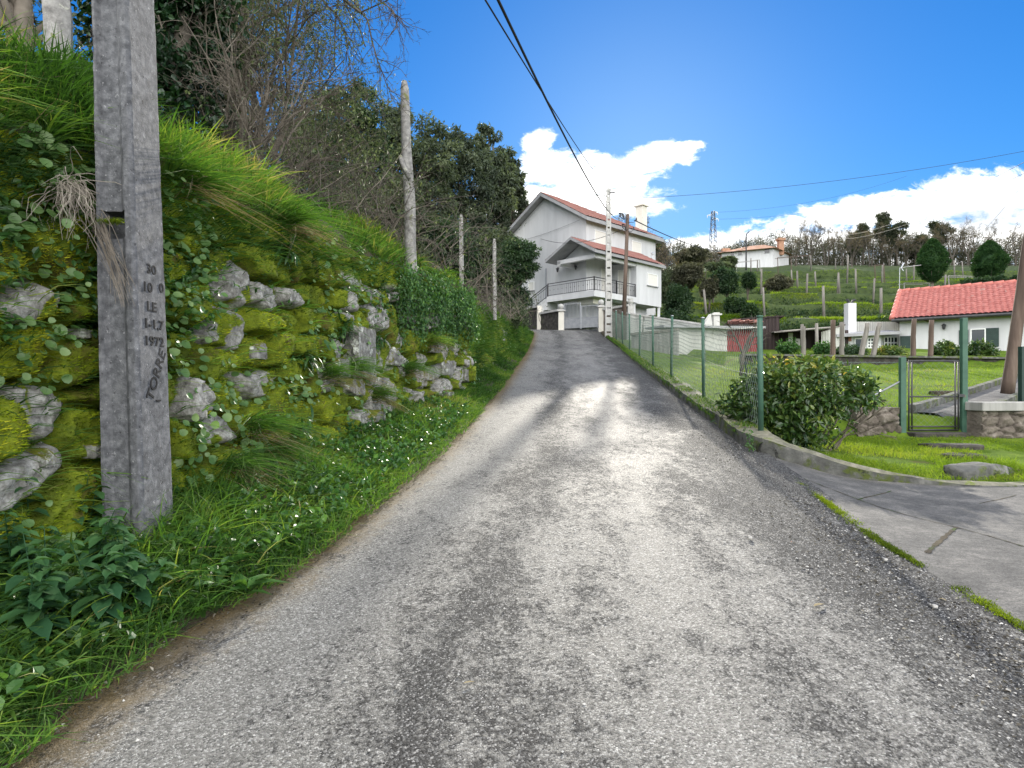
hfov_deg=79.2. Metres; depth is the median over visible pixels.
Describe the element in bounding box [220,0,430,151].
bare overhanging tree
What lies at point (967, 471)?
stone block
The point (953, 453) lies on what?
paving slab
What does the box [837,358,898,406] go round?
side fence
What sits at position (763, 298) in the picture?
vine post
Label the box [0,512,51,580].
nettle plant
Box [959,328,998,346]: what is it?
window
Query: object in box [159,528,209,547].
dock plant
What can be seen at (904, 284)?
vine trellis
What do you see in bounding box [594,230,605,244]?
window
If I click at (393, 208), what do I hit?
woodland tree
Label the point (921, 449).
plot grass
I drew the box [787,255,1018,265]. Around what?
fence
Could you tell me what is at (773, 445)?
kerb wall
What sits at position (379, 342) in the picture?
rosette plant
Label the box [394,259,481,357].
ivy
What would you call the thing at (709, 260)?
bare tree
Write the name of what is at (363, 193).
bramble
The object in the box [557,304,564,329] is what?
gate pillar
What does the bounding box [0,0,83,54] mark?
shaggy tree
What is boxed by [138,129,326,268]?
grass tuft
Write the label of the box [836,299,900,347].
white annex
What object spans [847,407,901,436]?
wall stump
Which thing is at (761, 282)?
vine post
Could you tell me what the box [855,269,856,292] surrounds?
vine post
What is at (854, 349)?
shrub
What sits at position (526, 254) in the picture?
round shrub
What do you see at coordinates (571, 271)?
white house
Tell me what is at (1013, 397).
path edging
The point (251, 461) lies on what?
grass tuft
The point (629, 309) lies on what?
yard wall
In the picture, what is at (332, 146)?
woodland tree
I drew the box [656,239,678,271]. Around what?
bare tree
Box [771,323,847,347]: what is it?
lean to
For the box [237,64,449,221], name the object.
bramble
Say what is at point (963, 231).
bare tree
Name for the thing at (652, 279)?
window
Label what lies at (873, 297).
vine post
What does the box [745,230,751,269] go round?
street lamp
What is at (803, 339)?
vine post
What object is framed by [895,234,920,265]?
bare tree
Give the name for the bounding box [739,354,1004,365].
garden wall
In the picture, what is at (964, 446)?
paving slab
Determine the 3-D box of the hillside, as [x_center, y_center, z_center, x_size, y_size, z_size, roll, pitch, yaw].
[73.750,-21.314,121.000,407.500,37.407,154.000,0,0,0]
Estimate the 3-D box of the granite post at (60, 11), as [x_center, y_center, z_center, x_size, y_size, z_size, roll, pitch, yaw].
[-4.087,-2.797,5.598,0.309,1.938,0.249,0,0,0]
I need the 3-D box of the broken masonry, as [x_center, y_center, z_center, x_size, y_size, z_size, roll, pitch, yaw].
[9.650,-3.155,30.675,0.473,0.631,0.350,0,0,0]
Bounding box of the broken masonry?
[705,314,711,325]
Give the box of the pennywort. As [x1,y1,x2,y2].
[0,113,521,555]
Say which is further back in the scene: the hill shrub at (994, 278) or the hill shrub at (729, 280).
the hill shrub at (994, 278)
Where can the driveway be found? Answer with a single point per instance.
(972, 537)
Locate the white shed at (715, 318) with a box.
[646,312,765,354]
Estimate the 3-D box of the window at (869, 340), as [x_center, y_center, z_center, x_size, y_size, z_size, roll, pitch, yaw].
[18.640,-2.065,32.180,0.350,0.688,0.080,0,0,0]
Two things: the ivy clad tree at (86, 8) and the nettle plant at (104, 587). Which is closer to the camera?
the nettle plant at (104, 587)
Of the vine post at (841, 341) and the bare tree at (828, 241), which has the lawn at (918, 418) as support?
the vine post at (841, 341)
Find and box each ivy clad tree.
[70,0,92,65]
[154,0,257,146]
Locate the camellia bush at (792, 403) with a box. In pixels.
[710,350,896,451]
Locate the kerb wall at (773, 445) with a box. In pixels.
[616,340,1023,486]
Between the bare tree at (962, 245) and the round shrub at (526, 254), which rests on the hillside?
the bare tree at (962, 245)
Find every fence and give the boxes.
[612,310,763,430]
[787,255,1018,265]
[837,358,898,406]
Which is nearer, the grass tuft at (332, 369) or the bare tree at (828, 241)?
the grass tuft at (332, 369)
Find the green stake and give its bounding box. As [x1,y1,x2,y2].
[1018,346,1023,400]
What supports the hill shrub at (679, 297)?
on the hillside
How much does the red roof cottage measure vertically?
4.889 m
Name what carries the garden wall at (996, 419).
on the lawn at (918, 418)
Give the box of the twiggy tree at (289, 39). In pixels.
[74,0,409,215]
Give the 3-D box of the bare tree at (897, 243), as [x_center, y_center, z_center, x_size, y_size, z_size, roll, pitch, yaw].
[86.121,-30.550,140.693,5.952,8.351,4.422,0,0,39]
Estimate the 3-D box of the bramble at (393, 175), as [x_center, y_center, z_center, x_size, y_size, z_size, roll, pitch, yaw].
[-2.986,-4.083,13.885,4.792,2.744,4.349,0,0,-37]
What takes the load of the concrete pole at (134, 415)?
on the verge
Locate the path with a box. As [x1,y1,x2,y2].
[918,379,1017,426]
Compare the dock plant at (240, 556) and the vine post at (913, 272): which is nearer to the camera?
the dock plant at (240, 556)
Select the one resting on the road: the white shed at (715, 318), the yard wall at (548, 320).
the yard wall at (548, 320)
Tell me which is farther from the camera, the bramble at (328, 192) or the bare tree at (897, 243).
the bare tree at (897, 243)
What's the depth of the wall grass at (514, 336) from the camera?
5.02 m
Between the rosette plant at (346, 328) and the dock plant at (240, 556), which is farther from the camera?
the rosette plant at (346, 328)
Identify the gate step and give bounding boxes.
[907,432,970,437]
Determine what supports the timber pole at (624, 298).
on the lawn at (918, 418)
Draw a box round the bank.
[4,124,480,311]
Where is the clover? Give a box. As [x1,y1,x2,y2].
[0,393,472,712]
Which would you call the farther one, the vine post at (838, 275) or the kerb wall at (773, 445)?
the vine post at (838, 275)
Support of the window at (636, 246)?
in the white house at (571, 271)
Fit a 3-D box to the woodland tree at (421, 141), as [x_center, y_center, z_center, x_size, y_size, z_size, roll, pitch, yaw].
[-5.047,-10.542,35.635,4.925,11.679,4.918,0,0,0]
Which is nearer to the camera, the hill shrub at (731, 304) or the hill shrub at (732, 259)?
the hill shrub at (731, 304)
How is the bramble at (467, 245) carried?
on the bank
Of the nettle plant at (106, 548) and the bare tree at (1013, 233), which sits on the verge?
the nettle plant at (106, 548)
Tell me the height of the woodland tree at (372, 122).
9.760 m
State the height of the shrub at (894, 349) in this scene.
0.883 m
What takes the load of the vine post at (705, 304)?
on the hillside
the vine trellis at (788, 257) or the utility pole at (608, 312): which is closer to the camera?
the utility pole at (608, 312)
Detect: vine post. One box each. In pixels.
[703,289,706,314]
[760,269,761,293]
[762,287,765,315]
[796,271,797,287]
[801,326,805,353]
[805,273,807,293]
[822,286,824,316]
[830,320,835,354]
[837,273,840,292]
[839,322,843,354]
[846,255,848,282]
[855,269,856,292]
[859,323,869,354]
[871,323,881,354]
[872,278,874,303]
[879,288,882,314]
[881,265,882,282]
[910,319,916,355]
[913,265,914,279]
[927,320,933,355]
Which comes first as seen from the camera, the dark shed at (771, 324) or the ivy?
the ivy
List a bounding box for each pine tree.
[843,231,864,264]
[855,221,873,264]
[872,210,892,263]
[879,219,910,265]
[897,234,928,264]
[924,218,957,244]
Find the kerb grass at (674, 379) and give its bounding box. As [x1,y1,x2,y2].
[607,336,765,432]
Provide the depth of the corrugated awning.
31.57 m
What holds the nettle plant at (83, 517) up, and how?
on the verge
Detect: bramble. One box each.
[155,16,425,234]
[159,38,407,207]
[225,107,478,240]
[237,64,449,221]
[287,116,503,255]
[323,147,524,257]
[344,184,515,278]
[416,231,526,306]
[465,247,537,333]
[476,280,547,323]
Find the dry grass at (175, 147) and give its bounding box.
[1,26,483,308]
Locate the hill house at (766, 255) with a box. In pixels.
[717,238,791,267]
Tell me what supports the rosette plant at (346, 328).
attached to the dry stone wall at (12, 425)
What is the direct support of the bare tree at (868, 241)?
on the hillside
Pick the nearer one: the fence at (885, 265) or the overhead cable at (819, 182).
the overhead cable at (819, 182)
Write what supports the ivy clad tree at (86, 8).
on the bank
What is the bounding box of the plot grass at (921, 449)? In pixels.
[790,431,1023,480]
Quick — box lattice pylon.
[707,211,718,252]
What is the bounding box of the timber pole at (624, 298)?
[619,213,636,339]
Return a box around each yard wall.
[525,305,558,329]
[602,304,633,338]
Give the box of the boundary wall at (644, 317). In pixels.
[626,312,700,339]
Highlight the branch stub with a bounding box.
[398,155,410,178]
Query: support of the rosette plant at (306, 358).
attached to the dry stone wall at (12, 425)
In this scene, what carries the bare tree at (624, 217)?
on the hillside
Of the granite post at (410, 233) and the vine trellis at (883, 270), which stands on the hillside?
the vine trellis at (883, 270)
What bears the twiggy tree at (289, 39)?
on the bank
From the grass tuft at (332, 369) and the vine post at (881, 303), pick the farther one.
the vine post at (881, 303)
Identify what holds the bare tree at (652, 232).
on the hillside
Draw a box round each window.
[528,281,534,290]
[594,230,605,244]
[601,268,609,292]
[618,269,629,295]
[631,240,641,253]
[647,273,658,287]
[854,338,861,346]
[867,338,873,347]
[883,337,897,346]
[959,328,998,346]
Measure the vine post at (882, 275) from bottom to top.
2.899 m
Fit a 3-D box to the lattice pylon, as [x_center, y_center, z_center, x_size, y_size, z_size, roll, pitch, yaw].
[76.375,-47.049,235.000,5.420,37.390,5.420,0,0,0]
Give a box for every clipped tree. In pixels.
[915,237,952,286]
[970,240,1013,277]
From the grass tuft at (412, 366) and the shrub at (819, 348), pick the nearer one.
the grass tuft at (412, 366)
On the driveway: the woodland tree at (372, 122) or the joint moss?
the joint moss
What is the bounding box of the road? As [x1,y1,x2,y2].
[9,329,1023,767]
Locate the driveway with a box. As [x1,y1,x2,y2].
[774,457,1023,626]
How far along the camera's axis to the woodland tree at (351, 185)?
24.16 m
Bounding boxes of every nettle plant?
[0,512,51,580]
[0,530,72,652]
[7,477,60,536]
[14,526,84,625]
[57,540,136,641]
[69,507,131,574]
[72,499,96,534]
[75,474,110,536]
[88,515,150,587]
[101,533,177,621]
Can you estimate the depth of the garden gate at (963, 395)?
10.87 m
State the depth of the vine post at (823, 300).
57.91 m
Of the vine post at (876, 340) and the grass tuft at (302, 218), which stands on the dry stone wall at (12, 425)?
the grass tuft at (302, 218)
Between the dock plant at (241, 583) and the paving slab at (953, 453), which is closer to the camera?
the dock plant at (241, 583)
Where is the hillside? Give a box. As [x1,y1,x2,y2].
[483,265,1018,329]
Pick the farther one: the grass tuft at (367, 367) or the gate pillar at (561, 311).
the gate pillar at (561, 311)
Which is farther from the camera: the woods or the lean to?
the woods
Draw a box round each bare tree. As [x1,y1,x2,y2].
[595,200,615,216]
[616,213,633,223]
[635,216,664,260]
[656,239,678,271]
[656,240,686,269]
[700,247,715,277]
[710,244,725,261]
[776,216,809,265]
[794,219,832,264]
[814,222,845,265]
[826,220,861,265]
[839,230,872,266]
[852,223,889,266]
[877,232,903,264]
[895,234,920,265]
[907,223,940,251]
[937,217,974,264]
[947,223,982,264]
[959,218,999,251]
[984,222,1023,250]
[1001,229,1022,265]
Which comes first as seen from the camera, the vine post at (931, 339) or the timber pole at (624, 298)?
the vine post at (931, 339)
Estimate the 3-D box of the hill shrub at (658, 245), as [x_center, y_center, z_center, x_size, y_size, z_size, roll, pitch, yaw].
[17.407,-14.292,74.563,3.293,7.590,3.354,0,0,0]
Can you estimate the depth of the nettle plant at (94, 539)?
3.35 m
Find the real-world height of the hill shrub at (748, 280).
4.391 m
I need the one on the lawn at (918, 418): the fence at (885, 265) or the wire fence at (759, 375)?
the wire fence at (759, 375)
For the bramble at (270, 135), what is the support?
on the bank
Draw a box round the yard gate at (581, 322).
[564,302,597,329]
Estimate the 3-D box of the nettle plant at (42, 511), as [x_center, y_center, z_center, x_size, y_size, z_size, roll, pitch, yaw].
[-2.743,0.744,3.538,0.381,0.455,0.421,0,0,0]
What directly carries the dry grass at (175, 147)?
on the bank
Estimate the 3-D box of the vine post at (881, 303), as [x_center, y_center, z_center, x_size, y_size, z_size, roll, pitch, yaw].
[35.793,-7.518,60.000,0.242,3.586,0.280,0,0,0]
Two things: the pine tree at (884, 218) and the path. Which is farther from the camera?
the pine tree at (884, 218)
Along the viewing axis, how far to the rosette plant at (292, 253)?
6.29 m
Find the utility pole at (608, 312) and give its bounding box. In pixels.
[595,188,614,336]
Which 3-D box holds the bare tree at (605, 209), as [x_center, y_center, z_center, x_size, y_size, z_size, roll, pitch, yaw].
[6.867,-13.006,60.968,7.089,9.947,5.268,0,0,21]
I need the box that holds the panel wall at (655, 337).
[630,328,678,355]
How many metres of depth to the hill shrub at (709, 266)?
108.22 m
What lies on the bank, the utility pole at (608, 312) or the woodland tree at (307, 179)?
the woodland tree at (307, 179)
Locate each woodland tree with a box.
[203,0,318,192]
[278,113,328,198]
[299,88,345,207]
[309,174,373,222]
[317,76,395,188]
[356,170,440,260]
[365,98,415,188]
[385,109,464,252]
[403,212,492,290]
[433,120,501,237]
[457,224,511,304]
[467,121,521,280]
[504,144,529,228]
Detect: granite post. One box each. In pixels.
[41,0,72,58]
[401,80,417,279]
[459,214,463,283]
[492,239,496,319]
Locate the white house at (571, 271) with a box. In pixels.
[509,192,665,330]
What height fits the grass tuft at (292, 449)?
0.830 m
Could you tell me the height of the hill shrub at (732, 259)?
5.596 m
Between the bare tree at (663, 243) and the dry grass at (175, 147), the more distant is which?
the bare tree at (663, 243)
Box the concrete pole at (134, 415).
[91,0,172,546]
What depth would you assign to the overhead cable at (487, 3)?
7.58 m
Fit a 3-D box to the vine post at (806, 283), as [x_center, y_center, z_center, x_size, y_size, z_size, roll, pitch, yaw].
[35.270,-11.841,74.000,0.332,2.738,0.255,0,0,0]
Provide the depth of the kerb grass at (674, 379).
14.63 m
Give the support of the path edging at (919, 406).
on the lawn at (918, 418)
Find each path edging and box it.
[910,374,1017,413]
[994,392,1017,401]
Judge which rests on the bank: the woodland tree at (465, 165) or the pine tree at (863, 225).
the woodland tree at (465, 165)
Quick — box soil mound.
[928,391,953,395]
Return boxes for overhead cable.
[485,0,611,190]
[497,0,622,219]
[611,151,1023,199]
[634,220,752,251]
[731,177,902,211]
[739,189,911,218]
[836,173,1023,238]
[849,162,1023,234]
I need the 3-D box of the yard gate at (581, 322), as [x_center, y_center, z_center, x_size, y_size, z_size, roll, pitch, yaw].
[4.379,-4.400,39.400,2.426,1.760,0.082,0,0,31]
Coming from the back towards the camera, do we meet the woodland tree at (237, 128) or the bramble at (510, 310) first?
the bramble at (510, 310)
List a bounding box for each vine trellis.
[775,255,806,273]
[874,264,884,282]
[898,283,929,288]
[948,275,972,284]
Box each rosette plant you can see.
[272,235,311,268]
[286,406,324,445]
[290,349,323,378]
[335,311,364,343]
[375,329,395,350]
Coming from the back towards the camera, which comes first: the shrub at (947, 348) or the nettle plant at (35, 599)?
the shrub at (947, 348)
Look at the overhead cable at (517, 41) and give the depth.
7.25 m
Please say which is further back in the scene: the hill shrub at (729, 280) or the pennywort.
the hill shrub at (729, 280)
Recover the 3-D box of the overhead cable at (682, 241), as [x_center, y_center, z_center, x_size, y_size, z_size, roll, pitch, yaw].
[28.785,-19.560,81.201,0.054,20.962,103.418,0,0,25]
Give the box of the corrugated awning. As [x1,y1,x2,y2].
[821,324,844,347]
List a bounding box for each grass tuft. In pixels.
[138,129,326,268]
[212,441,325,507]
[221,405,361,490]
[249,433,361,481]
[277,182,401,268]
[312,357,380,403]
[334,355,403,397]
[367,382,417,417]
[398,356,456,385]
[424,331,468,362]
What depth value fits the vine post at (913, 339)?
24.13 m
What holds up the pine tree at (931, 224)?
on the hillside
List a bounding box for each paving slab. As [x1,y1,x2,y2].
[918,443,984,449]
[936,452,987,459]
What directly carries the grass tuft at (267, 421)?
on the verge
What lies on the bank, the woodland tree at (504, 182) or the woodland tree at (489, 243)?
the woodland tree at (489, 243)
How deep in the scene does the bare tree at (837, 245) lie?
143.36 m
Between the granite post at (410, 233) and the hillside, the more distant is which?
the hillside
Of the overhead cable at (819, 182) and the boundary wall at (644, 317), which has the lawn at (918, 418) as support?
the boundary wall at (644, 317)
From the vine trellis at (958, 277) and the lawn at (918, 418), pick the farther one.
the vine trellis at (958, 277)
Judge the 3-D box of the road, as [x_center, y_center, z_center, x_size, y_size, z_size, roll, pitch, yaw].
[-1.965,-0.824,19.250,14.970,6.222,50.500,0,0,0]
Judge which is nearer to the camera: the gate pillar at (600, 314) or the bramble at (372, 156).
the bramble at (372, 156)
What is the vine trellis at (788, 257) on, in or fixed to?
on the hillside
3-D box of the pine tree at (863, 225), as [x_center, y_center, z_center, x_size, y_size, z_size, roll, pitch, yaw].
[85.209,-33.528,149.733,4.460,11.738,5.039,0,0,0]
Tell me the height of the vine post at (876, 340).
1.441 m
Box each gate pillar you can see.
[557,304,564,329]
[597,299,604,331]
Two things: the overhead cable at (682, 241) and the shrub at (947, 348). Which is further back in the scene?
the overhead cable at (682, 241)
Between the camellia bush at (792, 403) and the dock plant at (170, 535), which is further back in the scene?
the camellia bush at (792, 403)
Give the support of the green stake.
on the lawn at (918, 418)
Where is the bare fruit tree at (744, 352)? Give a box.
[717,314,769,375]
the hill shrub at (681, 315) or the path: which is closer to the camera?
the path
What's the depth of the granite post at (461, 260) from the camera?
15.46 m
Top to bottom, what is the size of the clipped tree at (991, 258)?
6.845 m
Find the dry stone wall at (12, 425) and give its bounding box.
[0,128,518,559]
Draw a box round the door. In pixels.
[900,336,910,347]
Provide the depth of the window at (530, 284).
48.83 m
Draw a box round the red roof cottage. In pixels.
[889,279,1023,350]
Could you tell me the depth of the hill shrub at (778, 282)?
79.58 m
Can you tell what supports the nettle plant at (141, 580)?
on the verge
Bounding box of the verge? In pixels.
[0,332,528,766]
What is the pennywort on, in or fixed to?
attached to the dry stone wall at (12, 425)
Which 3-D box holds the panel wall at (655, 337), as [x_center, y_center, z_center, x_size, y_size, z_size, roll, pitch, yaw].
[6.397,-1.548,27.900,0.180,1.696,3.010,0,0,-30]
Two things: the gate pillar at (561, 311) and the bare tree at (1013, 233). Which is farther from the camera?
the bare tree at (1013, 233)
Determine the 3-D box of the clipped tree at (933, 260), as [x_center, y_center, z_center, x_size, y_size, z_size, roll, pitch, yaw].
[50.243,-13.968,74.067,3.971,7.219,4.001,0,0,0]
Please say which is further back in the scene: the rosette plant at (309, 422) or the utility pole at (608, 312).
the utility pole at (608, 312)
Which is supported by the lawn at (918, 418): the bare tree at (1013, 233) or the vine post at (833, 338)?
the vine post at (833, 338)
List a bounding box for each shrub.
[73,0,353,192]
[492,236,542,310]
[497,299,531,328]
[656,237,668,261]
[660,307,690,321]
[661,267,676,303]
[661,282,695,313]
[669,261,704,289]
[672,244,712,264]
[698,274,719,311]
[704,260,735,272]
[708,266,742,296]
[719,255,737,264]
[721,295,748,315]
[739,270,758,299]
[740,302,759,317]
[762,273,794,291]
[775,337,800,353]
[811,340,829,353]
[836,343,867,354]
[868,343,909,355]
[933,339,970,355]
[958,273,1016,283]
[968,337,1000,355]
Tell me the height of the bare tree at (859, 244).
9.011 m
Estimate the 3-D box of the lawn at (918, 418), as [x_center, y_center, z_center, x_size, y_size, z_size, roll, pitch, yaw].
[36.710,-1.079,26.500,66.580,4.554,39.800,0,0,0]
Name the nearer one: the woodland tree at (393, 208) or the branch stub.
the branch stub
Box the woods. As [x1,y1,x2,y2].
[663,228,1022,265]
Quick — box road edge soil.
[601,331,761,451]
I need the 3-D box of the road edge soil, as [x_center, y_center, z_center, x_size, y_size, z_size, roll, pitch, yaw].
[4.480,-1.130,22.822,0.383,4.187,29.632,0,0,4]
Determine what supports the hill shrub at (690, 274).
on the hillside
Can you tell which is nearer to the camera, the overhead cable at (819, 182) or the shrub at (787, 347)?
the shrub at (787, 347)
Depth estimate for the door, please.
31.92 m
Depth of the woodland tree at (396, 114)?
36.35 m
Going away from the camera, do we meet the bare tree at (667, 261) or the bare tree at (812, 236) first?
the bare tree at (667, 261)
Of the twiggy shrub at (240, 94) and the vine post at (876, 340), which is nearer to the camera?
the twiggy shrub at (240, 94)
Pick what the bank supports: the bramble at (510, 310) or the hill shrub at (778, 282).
the bramble at (510, 310)
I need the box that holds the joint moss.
[794,477,1023,632]
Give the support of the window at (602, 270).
in the white house at (571, 271)
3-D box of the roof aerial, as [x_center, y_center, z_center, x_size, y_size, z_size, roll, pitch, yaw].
[22.259,-5.791,34.607,1.240,2.038,0.250,0,0,0]
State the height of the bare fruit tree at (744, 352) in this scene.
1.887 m
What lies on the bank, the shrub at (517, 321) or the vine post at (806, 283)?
the shrub at (517, 321)
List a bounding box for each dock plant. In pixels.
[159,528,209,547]
[213,574,290,594]
[215,553,255,585]
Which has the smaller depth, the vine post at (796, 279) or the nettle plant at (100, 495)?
the nettle plant at (100, 495)
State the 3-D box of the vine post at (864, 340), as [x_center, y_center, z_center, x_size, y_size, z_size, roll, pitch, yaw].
[13.541,-1.642,23.805,0.424,1.407,0.190,0,0,0]
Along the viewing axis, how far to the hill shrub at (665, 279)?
68.69 m
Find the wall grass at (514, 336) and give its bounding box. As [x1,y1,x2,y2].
[0,105,529,568]
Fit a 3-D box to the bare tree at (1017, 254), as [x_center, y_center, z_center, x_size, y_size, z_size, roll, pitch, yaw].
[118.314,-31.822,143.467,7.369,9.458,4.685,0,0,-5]
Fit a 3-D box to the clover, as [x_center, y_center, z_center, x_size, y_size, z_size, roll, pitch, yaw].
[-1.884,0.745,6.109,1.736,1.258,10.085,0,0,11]
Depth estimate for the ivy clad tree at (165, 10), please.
7.42 m
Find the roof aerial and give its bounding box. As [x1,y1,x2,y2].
[899,263,919,288]
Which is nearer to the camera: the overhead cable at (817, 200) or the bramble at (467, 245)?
the bramble at (467, 245)
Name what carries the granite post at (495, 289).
on the bank
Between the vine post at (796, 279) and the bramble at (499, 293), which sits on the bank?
the bramble at (499, 293)
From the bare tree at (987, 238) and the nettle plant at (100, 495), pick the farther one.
the bare tree at (987, 238)
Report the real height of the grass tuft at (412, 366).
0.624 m
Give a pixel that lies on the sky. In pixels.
(661, 98)
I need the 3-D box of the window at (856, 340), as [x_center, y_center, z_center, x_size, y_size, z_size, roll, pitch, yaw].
[18.099,-1.541,32.180,0.600,1.682,0.080,0,0,0]
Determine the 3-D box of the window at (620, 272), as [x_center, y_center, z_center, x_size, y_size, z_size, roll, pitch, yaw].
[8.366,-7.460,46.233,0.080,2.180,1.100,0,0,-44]
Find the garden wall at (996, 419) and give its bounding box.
[965,401,1023,437]
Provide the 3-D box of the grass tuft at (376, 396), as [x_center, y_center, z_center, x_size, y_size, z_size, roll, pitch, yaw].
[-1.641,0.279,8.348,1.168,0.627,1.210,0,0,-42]
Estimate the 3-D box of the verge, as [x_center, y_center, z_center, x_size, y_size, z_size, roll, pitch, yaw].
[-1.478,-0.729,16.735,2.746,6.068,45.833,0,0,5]
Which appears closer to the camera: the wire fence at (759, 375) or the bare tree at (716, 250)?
the wire fence at (759, 375)
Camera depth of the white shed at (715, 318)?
28.48 m
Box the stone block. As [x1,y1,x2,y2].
[943,461,1013,480]
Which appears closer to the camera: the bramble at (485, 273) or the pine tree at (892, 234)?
the bramble at (485, 273)
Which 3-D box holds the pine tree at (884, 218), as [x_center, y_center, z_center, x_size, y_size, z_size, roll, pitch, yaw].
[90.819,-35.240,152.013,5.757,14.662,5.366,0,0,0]
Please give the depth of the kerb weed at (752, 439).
8.09 m
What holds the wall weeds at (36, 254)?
attached to the dry stone wall at (12, 425)
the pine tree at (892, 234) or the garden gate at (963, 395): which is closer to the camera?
the garden gate at (963, 395)
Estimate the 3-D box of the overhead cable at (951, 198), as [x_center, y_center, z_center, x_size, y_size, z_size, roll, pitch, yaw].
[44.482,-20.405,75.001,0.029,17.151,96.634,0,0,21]
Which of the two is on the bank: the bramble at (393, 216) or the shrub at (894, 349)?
the bramble at (393, 216)
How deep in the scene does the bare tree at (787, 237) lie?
137.55 m
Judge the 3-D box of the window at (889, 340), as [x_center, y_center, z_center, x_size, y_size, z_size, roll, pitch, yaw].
[20.062,-2.075,32.780,0.750,0.870,0.080,0,0,0]
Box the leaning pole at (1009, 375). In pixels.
[1000,232,1023,393]
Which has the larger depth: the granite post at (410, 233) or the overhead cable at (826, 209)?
the overhead cable at (826, 209)
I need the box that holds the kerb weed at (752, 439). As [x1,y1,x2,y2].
[742,428,755,451]
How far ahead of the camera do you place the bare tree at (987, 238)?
149.67 m
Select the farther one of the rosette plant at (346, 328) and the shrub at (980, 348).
the shrub at (980, 348)
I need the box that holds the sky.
[3,0,1023,264]
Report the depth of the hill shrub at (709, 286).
59.62 m
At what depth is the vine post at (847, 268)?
95.93 m
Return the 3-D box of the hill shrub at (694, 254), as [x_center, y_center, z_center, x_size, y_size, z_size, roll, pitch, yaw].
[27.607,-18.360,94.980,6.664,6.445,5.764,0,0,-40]
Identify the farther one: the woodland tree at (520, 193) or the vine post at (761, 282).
the vine post at (761, 282)
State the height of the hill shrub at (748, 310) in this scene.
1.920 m
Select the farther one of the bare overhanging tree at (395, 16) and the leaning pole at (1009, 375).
the leaning pole at (1009, 375)
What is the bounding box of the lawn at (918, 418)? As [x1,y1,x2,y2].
[618,338,1023,481]
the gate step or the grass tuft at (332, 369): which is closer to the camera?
the grass tuft at (332, 369)
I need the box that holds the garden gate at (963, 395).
[898,318,967,432]
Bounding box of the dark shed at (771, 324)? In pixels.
[723,315,783,348]
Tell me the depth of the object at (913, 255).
149.72 m
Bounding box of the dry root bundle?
[20,146,135,306]
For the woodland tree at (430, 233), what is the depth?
28.39 m
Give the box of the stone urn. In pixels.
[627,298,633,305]
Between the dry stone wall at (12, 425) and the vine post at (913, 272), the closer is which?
the dry stone wall at (12, 425)
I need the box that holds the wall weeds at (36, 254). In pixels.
[0,129,525,375]
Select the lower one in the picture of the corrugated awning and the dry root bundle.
the corrugated awning
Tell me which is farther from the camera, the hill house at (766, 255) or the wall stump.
the hill house at (766, 255)

